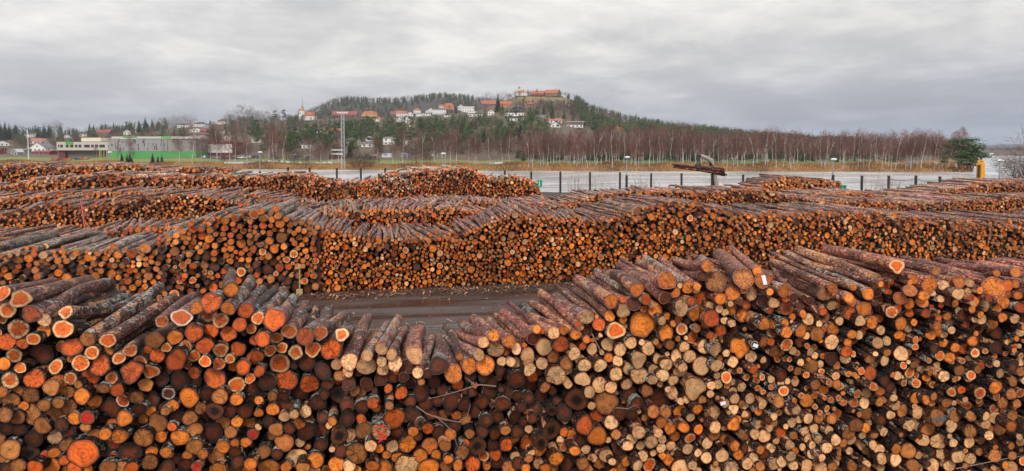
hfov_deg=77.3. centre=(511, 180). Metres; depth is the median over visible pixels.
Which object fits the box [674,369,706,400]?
log
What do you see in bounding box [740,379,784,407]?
log
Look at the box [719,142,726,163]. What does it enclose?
birch tree
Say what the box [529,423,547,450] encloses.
log
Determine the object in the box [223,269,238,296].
log
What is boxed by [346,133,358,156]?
pine tree
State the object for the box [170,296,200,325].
log
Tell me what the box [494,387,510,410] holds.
log
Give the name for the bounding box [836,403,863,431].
log
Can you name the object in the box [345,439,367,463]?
log
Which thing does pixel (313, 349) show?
log
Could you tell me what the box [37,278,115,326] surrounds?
log
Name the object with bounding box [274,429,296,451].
log
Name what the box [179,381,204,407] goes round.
log
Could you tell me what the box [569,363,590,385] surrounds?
log
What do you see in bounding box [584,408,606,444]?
log
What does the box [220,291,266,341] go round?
log
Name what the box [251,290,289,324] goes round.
log
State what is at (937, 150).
birch tree
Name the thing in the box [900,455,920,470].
log
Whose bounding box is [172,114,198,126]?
bare tree
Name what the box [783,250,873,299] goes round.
log
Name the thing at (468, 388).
fallen branch
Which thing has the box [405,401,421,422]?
log
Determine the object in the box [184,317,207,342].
log
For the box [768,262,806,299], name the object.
log
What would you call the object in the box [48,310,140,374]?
log
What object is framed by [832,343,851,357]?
log
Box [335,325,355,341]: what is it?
log
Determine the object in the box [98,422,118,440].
log
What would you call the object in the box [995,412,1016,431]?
log
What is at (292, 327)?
log
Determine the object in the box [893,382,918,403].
log
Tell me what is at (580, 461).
log
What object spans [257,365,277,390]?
log
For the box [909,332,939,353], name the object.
log
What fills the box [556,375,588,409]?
log
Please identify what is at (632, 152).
birch tree
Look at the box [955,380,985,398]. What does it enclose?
log
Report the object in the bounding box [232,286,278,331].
log
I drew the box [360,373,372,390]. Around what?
log
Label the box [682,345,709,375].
log
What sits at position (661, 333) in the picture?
log
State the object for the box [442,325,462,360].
log
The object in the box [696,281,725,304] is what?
log
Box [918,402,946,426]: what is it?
log
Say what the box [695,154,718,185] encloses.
grapple crane
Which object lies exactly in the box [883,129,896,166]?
birch tree
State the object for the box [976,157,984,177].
crane boom
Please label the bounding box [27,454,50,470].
log
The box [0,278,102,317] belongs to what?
log
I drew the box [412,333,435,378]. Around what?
log
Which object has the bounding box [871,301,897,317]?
log
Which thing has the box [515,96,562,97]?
fort wall
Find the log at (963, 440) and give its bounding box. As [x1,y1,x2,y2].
[952,430,974,447]
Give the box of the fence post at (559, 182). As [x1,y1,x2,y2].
[559,172,560,192]
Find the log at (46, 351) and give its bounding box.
[29,319,94,363]
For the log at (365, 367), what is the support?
on the stacked logs at (186, 230)
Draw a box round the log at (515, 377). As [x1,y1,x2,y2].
[505,364,525,387]
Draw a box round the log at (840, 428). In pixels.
[823,418,855,439]
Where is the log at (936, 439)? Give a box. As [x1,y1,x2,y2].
[929,431,945,448]
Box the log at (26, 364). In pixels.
[13,356,40,372]
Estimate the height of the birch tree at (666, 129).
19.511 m
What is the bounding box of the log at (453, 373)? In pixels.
[435,333,461,382]
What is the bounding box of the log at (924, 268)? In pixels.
[839,246,940,274]
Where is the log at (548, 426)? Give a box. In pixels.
[532,390,559,439]
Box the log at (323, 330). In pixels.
[313,312,348,340]
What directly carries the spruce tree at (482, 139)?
on the ground at (494, 156)
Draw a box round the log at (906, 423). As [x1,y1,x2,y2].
[890,415,914,431]
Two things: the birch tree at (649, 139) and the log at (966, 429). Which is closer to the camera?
the log at (966, 429)
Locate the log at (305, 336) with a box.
[296,318,318,345]
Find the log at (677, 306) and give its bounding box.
[621,270,688,316]
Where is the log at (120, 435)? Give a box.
[111,423,136,443]
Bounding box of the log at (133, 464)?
[123,453,145,470]
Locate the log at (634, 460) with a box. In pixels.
[624,447,642,470]
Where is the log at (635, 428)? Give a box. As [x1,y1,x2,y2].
[621,416,645,438]
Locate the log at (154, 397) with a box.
[146,385,161,406]
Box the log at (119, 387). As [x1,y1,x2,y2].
[110,376,131,396]
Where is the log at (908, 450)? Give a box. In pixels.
[896,438,916,458]
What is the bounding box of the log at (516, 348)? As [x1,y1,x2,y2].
[485,315,520,354]
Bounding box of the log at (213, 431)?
[202,418,223,443]
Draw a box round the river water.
[237,154,1023,192]
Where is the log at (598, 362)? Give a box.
[581,349,606,371]
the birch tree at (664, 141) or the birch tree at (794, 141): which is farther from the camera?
the birch tree at (664, 141)
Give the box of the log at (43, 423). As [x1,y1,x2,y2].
[33,412,54,433]
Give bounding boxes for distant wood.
[980,145,1023,151]
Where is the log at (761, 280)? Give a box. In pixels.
[742,253,768,288]
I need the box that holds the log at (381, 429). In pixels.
[371,385,390,442]
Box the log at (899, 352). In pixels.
[883,341,908,360]
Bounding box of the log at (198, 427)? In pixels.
[186,417,206,435]
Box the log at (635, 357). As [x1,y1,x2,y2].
[623,347,646,369]
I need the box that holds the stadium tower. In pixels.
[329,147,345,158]
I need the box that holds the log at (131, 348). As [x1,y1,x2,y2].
[121,333,147,356]
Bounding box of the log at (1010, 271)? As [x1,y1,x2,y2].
[946,262,1020,276]
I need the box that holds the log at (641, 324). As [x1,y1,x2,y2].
[587,278,656,337]
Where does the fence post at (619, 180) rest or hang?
on the ground at (494, 156)
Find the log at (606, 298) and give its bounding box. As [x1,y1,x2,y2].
[579,276,617,308]
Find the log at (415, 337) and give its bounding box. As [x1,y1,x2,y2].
[406,325,425,364]
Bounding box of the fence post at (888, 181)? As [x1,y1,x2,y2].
[887,176,889,188]
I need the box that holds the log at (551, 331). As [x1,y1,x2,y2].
[518,315,559,338]
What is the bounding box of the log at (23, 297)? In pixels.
[9,275,93,307]
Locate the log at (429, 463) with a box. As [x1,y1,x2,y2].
[417,455,439,470]
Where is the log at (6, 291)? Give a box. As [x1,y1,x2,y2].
[0,277,57,300]
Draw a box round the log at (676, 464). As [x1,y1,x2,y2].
[667,455,689,470]
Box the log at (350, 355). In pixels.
[340,313,372,371]
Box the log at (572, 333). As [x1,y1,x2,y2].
[528,299,581,339]
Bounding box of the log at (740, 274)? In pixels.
[713,248,753,288]
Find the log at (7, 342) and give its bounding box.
[0,332,18,350]
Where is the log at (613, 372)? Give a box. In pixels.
[604,362,621,380]
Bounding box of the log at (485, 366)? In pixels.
[462,330,494,375]
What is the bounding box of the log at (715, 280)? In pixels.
[695,254,725,291]
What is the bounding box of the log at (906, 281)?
[863,267,912,284]
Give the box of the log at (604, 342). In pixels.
[590,324,613,351]
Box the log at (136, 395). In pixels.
[127,387,149,403]
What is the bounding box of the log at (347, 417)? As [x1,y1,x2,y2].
[340,408,355,426]
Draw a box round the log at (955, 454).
[943,445,965,462]
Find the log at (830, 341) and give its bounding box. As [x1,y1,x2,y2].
[809,332,838,349]
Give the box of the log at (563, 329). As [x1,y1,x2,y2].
[520,308,568,334]
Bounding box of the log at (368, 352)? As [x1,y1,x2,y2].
[361,320,390,360]
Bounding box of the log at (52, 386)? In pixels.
[42,377,63,395]
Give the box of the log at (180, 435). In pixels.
[170,422,190,445]
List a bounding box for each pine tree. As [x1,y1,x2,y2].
[246,127,253,140]
[252,120,259,130]
[252,132,259,149]
[258,128,265,143]
[259,137,266,152]
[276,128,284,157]
[279,131,294,159]
[283,138,294,158]
[286,129,296,159]
[300,124,308,143]
[319,133,328,156]
[331,128,341,141]
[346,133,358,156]
[348,134,359,156]
[364,127,373,147]
[371,115,378,132]
[374,135,382,146]
[383,124,390,136]
[386,117,393,124]
[396,128,405,150]
[417,117,423,134]
[423,137,430,151]
[425,127,433,140]
[465,129,480,143]
[477,117,484,129]
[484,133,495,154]
[494,119,503,127]
[498,121,506,131]
[500,126,508,140]
[506,124,513,138]
[510,122,519,135]
[518,120,528,131]
[534,106,540,115]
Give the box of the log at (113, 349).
[103,315,158,354]
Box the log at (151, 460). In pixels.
[141,452,162,469]
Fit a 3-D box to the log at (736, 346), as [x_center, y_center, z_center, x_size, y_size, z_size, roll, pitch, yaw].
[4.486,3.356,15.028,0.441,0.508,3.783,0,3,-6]
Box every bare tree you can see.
[41,119,63,134]
[165,115,189,127]
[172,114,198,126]
[222,103,251,122]
[230,102,255,121]
[232,104,259,120]
[262,106,292,120]
[490,91,510,100]
[987,125,1023,178]
[995,151,1023,178]
[997,149,1023,177]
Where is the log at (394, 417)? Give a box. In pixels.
[383,383,404,429]
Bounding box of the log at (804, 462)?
[795,451,812,470]
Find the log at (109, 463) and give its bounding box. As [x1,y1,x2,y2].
[99,454,119,470]
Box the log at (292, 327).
[280,313,308,338]
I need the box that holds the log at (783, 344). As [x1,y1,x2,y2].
[773,335,792,350]
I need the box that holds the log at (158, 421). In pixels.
[148,399,171,431]
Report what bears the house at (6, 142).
on the ground at (494, 156)
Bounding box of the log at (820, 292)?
[782,273,831,299]
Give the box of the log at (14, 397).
[1,391,22,405]
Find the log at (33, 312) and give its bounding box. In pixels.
[22,291,105,321]
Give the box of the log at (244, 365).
[236,345,253,375]
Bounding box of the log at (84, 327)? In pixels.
[70,317,105,337]
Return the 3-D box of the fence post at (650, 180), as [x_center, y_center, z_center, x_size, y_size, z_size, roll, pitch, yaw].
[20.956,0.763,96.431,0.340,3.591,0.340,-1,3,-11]
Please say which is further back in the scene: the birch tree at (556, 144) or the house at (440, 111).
the house at (440, 111)
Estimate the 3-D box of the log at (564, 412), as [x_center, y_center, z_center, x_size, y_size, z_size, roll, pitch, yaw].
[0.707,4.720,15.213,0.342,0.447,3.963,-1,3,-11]
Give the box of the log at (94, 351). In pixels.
[84,313,160,359]
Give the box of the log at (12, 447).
[0,427,32,459]
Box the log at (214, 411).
[206,399,225,419]
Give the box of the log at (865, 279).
[783,255,883,286]
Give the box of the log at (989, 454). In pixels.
[974,443,1001,462]
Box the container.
[382,153,391,156]
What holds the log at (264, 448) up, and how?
on the log at (252, 460)
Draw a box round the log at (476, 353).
[440,333,483,360]
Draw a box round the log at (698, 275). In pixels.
[679,268,706,280]
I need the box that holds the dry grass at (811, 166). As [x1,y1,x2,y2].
[0,159,971,171]
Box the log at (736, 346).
[719,331,749,358]
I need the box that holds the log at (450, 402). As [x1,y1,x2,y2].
[442,373,460,410]
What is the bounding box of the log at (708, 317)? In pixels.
[697,305,718,326]
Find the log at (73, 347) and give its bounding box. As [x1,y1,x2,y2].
[61,338,87,355]
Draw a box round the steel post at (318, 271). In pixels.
[316,225,320,292]
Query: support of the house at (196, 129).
on the ground at (494, 156)
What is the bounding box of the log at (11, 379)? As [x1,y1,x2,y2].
[1,366,36,388]
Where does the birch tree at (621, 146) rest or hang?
on the ground at (494, 156)
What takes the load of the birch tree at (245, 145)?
on the ground at (494, 156)
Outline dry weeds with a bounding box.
[567,174,925,190]
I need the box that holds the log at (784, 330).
[769,323,792,337]
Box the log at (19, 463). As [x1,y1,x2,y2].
[10,456,28,470]
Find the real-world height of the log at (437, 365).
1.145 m
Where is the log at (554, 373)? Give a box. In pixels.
[543,356,565,384]
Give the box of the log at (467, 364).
[446,329,475,374]
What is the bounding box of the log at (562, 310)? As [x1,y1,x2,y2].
[537,288,583,330]
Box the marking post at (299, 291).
[295,264,302,294]
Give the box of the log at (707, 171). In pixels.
[673,166,724,174]
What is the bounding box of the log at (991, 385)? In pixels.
[971,373,1002,394]
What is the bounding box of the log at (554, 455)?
[545,439,563,465]
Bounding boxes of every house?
[0,140,10,145]
[0,147,6,153]
[10,148,31,153]
[12,149,23,154]
[24,132,36,137]
[29,142,55,150]
[30,138,48,143]
[32,149,57,154]
[95,129,113,134]
[123,129,130,134]
[177,123,191,127]
[189,127,199,131]
[189,134,209,136]
[193,121,208,126]
[199,129,208,132]
[217,119,227,123]
[301,144,313,147]
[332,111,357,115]
[346,138,360,145]
[361,141,373,146]
[362,111,377,116]
[383,135,395,144]
[396,110,406,116]
[404,116,415,123]
[413,108,420,113]
[416,113,431,116]
[432,109,445,114]
[443,103,453,109]
[461,106,473,112]
[469,113,481,116]
[481,100,495,105]
[488,109,493,115]
[500,101,511,107]
[505,112,523,115]
[510,105,525,111]
[515,89,527,95]
[531,90,544,95]
[548,118,562,122]
[550,122,562,127]
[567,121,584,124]
[567,124,582,127]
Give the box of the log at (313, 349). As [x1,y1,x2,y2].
[305,306,333,357]
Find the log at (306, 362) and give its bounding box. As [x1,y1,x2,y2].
[298,352,316,370]
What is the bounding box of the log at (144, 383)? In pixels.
[137,376,155,391]
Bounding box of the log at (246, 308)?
[237,295,258,317]
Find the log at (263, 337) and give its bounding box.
[253,293,298,347]
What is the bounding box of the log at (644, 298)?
[593,268,650,304]
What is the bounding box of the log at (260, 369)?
[253,356,270,376]
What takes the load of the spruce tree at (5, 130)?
on the ground at (494, 156)
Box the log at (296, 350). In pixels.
[288,306,320,359]
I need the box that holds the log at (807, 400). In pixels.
[790,386,813,406]
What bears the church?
on the ground at (494, 156)
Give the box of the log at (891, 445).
[876,435,901,454]
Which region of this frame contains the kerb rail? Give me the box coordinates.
[368,325,459,332]
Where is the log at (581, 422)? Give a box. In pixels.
[570,408,592,435]
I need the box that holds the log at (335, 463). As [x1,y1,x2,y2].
[328,452,344,470]
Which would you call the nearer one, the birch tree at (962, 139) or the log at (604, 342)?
the log at (604, 342)
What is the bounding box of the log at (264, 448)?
[256,428,273,459]
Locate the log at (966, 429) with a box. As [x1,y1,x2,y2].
[956,419,976,437]
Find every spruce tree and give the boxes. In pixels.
[0,123,5,140]
[3,124,7,139]
[6,124,11,139]
[12,124,17,138]
[41,124,46,137]
[46,126,50,137]
[454,131,462,152]
[481,127,486,142]
[494,94,500,111]
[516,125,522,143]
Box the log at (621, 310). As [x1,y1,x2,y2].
[572,274,629,316]
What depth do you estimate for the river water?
192.70 m
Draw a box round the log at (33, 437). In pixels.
[24,427,52,446]
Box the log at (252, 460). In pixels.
[244,427,265,470]
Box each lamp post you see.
[258,151,262,172]
[625,156,629,189]
[831,158,836,179]
[997,159,1003,177]
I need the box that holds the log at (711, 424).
[699,413,720,433]
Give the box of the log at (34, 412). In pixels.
[26,395,47,424]
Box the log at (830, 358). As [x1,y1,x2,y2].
[805,339,837,365]
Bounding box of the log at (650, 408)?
[636,392,658,418]
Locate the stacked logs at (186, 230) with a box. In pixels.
[0,162,1023,470]
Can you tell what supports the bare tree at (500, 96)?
on the ground at (494, 156)
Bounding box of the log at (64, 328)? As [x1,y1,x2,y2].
[52,319,88,337]
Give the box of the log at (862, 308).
[833,299,870,315]
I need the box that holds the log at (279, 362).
[269,326,302,372]
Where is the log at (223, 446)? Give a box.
[216,433,231,453]
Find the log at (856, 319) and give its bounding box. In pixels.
[843,312,865,325]
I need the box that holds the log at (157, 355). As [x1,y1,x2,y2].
[149,343,173,362]
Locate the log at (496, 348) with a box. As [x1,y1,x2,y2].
[469,314,503,356]
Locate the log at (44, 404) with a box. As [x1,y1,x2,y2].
[36,393,59,411]
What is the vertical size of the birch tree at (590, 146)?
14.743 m
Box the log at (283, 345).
[277,305,311,352]
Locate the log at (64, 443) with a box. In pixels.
[58,431,82,451]
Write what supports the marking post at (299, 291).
on the ground at (494, 156)
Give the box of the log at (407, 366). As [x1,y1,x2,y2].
[401,329,414,373]
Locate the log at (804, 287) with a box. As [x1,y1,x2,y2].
[762,271,853,305]
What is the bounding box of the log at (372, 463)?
[365,451,380,470]
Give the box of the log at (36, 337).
[26,293,126,344]
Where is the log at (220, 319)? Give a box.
[212,285,266,327]
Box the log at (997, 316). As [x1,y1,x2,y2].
[980,309,1007,322]
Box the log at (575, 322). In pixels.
[568,316,580,327]
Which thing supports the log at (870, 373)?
on the stacked logs at (186, 230)
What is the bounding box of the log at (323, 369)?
[314,358,332,379]
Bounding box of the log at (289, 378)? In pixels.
[276,366,302,389]
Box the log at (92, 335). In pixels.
[79,282,164,345]
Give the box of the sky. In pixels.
[0,0,1023,146]
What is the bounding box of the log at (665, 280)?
[647,271,675,289]
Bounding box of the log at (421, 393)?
[413,378,428,401]
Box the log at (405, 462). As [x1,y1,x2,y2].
[394,450,417,470]
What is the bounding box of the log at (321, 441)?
[314,434,328,451]
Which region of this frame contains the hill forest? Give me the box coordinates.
[0,89,969,155]
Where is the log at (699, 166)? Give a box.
[672,164,723,169]
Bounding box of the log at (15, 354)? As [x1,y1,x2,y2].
[5,345,30,362]
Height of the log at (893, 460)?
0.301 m
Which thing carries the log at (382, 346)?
on the log at (392, 351)
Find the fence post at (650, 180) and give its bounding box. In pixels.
[650,173,651,187]
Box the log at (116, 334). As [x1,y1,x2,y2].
[99,293,178,347]
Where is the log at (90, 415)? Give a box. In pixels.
[78,406,104,424]
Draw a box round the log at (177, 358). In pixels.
[166,341,193,370]
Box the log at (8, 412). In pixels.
[0,403,18,422]
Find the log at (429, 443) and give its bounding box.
[421,431,437,454]
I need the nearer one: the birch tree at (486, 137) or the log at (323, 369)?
the log at (323, 369)
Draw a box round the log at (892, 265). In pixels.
[820,244,904,273]
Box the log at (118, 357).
[112,321,175,364]
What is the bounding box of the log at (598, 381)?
[586,368,606,392]
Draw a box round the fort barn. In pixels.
[545,89,561,95]
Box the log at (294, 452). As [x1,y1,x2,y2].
[285,442,307,467]
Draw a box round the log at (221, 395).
[211,371,235,404]
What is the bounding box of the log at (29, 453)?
[21,440,50,460]
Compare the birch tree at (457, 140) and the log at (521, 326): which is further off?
the birch tree at (457, 140)
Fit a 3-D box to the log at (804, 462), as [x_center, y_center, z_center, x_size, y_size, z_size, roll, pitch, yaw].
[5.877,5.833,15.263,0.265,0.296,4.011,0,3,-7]
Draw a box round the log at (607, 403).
[592,391,618,414]
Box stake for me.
[80,201,85,227]
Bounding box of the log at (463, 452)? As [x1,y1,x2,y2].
[451,432,469,459]
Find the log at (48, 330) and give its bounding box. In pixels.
[37,293,131,336]
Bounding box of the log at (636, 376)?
[621,356,647,383]
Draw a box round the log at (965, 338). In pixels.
[947,329,977,345]
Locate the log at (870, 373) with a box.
[851,357,876,380]
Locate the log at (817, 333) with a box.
[806,324,824,340]
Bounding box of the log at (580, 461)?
[569,451,588,470]
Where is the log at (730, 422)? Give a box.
[714,402,739,430]
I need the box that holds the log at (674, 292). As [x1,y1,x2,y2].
[616,262,679,297]
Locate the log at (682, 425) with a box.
[669,413,689,432]
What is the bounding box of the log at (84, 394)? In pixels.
[73,382,95,404]
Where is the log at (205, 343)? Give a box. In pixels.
[195,333,220,353]
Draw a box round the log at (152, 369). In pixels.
[143,361,165,378]
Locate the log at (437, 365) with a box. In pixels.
[428,343,447,374]
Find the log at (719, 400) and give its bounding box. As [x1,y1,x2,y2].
[712,390,725,405]
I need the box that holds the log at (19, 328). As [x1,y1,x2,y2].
[7,288,120,339]
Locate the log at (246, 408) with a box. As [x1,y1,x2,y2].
[237,400,255,418]
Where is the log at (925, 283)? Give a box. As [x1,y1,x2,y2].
[821,252,936,292]
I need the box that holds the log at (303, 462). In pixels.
[295,449,310,470]
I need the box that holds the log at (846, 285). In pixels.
[771,251,856,290]
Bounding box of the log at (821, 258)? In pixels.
[793,246,880,285]
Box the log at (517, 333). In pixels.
[494,312,525,342]
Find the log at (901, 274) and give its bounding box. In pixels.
[829,255,911,278]
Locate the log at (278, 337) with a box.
[271,300,309,342]
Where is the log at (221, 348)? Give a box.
[212,338,235,357]
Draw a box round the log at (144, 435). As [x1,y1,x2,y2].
[133,421,156,446]
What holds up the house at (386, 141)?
on the ground at (494, 156)
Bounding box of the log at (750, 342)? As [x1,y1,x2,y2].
[738,331,757,349]
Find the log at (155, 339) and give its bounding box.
[145,327,171,348]
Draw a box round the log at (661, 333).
[651,323,673,341]
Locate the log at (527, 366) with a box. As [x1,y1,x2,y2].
[497,323,535,375]
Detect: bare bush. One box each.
[270,152,280,161]
[285,150,301,163]
[300,154,312,165]
[309,148,327,161]
[343,150,376,167]
[344,155,359,164]
[359,154,381,165]
[403,139,429,163]
[419,148,437,163]
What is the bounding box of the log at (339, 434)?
[330,408,347,444]
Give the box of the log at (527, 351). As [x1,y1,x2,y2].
[497,322,533,360]
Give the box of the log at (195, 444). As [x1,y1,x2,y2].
[185,433,205,454]
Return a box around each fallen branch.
[416,404,470,450]
[429,378,495,398]
[591,334,606,356]
[956,456,1021,468]
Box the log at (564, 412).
[552,383,571,421]
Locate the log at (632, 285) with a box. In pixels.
[601,269,643,296]
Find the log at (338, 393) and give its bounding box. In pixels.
[330,380,348,402]
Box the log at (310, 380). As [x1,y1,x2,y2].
[299,368,321,392]
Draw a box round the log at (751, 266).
[728,245,761,274]
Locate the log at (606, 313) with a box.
[571,287,614,321]
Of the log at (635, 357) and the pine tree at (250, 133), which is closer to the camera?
the log at (635, 357)
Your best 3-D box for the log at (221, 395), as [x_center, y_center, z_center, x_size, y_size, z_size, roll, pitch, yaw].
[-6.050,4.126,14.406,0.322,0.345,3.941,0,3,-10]
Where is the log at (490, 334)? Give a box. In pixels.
[458,319,498,341]
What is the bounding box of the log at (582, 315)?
[551,292,593,323]
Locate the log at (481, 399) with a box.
[473,377,488,408]
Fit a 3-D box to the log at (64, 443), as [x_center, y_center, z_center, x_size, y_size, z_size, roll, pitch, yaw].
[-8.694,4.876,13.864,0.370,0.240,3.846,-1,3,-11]
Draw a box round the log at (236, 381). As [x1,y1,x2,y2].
[227,371,246,391]
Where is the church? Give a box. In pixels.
[299,103,316,119]
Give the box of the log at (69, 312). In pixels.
[58,292,142,319]
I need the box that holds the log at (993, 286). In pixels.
[980,276,1005,296]
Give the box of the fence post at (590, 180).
[589,172,590,189]
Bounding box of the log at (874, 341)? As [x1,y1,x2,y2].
[859,331,883,348]
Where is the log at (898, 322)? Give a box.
[881,315,906,330]
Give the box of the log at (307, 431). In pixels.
[297,409,317,440]
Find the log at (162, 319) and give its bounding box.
[155,291,197,327]
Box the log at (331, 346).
[321,310,351,359]
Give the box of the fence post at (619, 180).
[619,172,620,188]
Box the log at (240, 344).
[230,333,252,356]
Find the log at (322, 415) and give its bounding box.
[317,395,330,423]
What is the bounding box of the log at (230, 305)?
[220,275,254,314]
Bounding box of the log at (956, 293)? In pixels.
[935,286,964,299]
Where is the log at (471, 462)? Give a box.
[463,453,479,470]
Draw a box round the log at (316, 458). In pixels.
[307,428,331,468]
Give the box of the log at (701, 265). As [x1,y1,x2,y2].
[671,256,713,271]
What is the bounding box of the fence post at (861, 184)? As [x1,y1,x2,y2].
[860,176,862,190]
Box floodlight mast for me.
[337,112,347,168]
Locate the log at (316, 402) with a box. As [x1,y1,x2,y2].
[310,387,326,409]
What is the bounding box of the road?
[139,291,560,340]
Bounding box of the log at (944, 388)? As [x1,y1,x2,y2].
[931,377,955,396]
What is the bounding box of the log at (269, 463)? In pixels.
[257,443,285,470]
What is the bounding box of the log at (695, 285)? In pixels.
[659,256,700,290]
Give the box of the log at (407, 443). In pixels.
[398,422,416,452]
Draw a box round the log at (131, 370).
[120,325,178,384]
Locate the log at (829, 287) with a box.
[769,258,837,292]
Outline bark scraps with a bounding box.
[144,282,574,334]
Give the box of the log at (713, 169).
[679,165,724,172]
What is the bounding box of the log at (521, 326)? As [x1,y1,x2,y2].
[499,308,539,344]
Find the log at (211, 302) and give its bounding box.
[200,290,228,312]
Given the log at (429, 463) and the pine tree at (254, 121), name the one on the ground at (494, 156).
the pine tree at (254, 121)
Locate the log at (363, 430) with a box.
[355,408,372,438]
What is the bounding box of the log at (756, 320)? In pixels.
[743,309,769,329]
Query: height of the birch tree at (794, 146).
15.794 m
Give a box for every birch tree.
[125,132,136,154]
[172,133,185,163]
[182,123,199,163]
[196,134,206,161]
[202,133,216,160]
[207,120,226,162]
[213,127,224,161]
[220,126,236,163]
[229,123,239,161]
[241,136,252,157]
[261,123,274,148]
[266,126,278,161]
[268,118,283,159]
[277,123,290,152]
[304,136,315,159]
[315,138,324,163]
[327,143,337,156]
[334,129,343,161]
[371,137,382,155]
[390,140,397,157]
[396,127,410,163]
[416,129,426,163]
[428,127,439,154]
[438,133,450,157]
[445,128,455,162]
[450,125,464,163]
[464,133,473,162]
[469,131,480,152]
[474,133,481,157]
[484,131,495,162]
[497,133,509,163]
[504,131,515,161]
[524,125,538,166]
[526,135,533,161]
[535,129,551,165]
[536,132,547,164]
[540,132,555,166]
[548,135,555,163]
[550,129,561,162]
[550,134,557,157]
[554,130,566,163]
[556,144,563,159]
[559,134,568,157]
[561,142,572,162]
[565,137,572,160]
[567,129,578,163]
[568,126,582,166]
[570,139,581,162]
[572,128,586,163]
[576,126,586,163]
[578,129,588,165]
[580,132,593,168]
[584,131,592,165]
[589,128,604,165]
[591,126,604,165]
[596,125,606,157]
[598,124,612,155]
[603,124,620,168]
[603,127,614,160]
[610,131,622,160]
[613,136,625,154]
[618,131,630,157]
[625,127,635,158]
[629,126,644,156]
[629,142,640,164]
[631,135,643,158]
[633,128,648,165]
[640,123,658,156]
[642,128,656,166]
[646,126,660,163]
[653,127,660,163]
[654,125,667,163]
[657,137,667,162]
[661,124,669,160]
[664,126,680,164]
[671,127,681,157]
[672,125,684,161]
[674,127,690,162]
[675,132,690,163]
[682,122,694,161]
[685,124,699,161]
[686,143,692,162]
[687,132,703,163]
[691,128,701,154]
[697,130,707,163]
[703,133,715,156]
[705,134,719,159]
[714,129,723,161]
[716,130,729,163]
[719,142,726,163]
[720,138,732,161]
[728,134,739,165]
[730,132,745,165]
[738,130,753,165]
[743,129,761,167]
[752,126,763,152]
[756,128,774,164]
[760,135,773,163]
[768,131,778,161]
[773,126,782,156]
[778,130,789,165]
[785,141,797,169]
[788,129,799,157]
[788,133,800,163]
[792,127,803,161]
[800,137,810,162]
[807,137,815,161]
[809,137,821,164]
[814,130,831,165]
[817,139,831,165]
[818,137,831,163]
[825,136,837,159]
[834,133,847,154]
[836,130,851,157]
[839,129,850,163]
[847,146,853,161]
[848,132,858,163]
[853,132,865,164]
[856,128,868,160]
[859,136,867,166]
[863,136,874,163]
[867,130,882,160]
[869,134,886,159]
[876,139,890,163]
[879,134,895,163]
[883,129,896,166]
[887,142,896,168]
[889,129,908,169]
[897,146,905,168]
[898,129,910,162]
[899,137,915,159]
[900,132,916,168]
[905,133,919,167]
[912,128,927,166]
[913,129,931,167]
[918,131,928,160]
[924,132,936,164]
[927,131,945,169]
[931,136,947,169]
[942,140,949,165]
[943,137,956,167]
[947,131,960,166]
[949,132,964,165]
[953,127,966,165]
[959,126,968,146]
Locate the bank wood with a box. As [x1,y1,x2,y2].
[0,126,972,161]
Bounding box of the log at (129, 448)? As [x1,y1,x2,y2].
[118,435,146,459]
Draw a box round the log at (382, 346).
[375,313,402,354]
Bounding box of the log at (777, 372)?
[759,362,786,381]
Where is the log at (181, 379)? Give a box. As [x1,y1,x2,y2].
[171,368,190,389]
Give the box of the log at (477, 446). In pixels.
[468,418,485,454]
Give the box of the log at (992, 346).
[980,336,1001,353]
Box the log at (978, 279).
[890,256,1012,291]
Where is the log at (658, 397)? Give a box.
[636,382,669,407]
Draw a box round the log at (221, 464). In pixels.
[212,453,231,470]
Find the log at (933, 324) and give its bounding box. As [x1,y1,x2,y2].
[912,315,941,329]
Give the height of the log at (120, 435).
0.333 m
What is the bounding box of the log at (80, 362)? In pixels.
[71,351,91,371]
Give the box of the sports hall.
[208,142,243,155]
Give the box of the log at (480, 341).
[454,329,488,347]
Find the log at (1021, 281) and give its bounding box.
[900,255,1023,287]
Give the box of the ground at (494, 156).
[0,96,1023,470]
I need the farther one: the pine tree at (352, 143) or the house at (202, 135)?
the house at (202, 135)
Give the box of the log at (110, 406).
[99,396,123,417]
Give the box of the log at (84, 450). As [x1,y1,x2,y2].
[66,431,105,467]
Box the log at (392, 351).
[386,322,409,360]
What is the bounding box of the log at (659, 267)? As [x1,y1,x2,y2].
[640,254,693,293]
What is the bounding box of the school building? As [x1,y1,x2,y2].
[57,136,208,158]
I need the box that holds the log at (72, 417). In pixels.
[67,405,88,424]
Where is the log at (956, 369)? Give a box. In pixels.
[934,359,964,375]
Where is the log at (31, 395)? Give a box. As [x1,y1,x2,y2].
[21,386,46,402]
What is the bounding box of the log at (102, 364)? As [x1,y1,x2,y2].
[89,321,170,375]
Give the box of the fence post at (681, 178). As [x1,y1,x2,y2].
[680,173,682,184]
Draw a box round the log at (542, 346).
[511,312,551,355]
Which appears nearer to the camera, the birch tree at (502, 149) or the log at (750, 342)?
the log at (750, 342)
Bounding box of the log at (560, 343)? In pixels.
[518,301,569,351]
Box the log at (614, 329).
[560,288,625,338]
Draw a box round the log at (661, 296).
[628,271,671,303]
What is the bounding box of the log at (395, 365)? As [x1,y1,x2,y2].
[388,333,401,371]
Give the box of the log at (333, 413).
[328,400,339,425]
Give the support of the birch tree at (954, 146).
on the ground at (494, 156)
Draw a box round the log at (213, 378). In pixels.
[203,363,232,388]
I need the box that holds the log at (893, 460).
[875,439,901,466]
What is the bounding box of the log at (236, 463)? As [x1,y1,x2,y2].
[230,446,249,470]
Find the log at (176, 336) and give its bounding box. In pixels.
[167,314,199,344]
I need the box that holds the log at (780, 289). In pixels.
[714,264,789,296]
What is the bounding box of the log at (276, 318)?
[263,305,295,331]
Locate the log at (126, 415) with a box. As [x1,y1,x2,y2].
[116,403,138,426]
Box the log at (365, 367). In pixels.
[356,328,379,373]
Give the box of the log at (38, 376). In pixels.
[23,364,52,387]

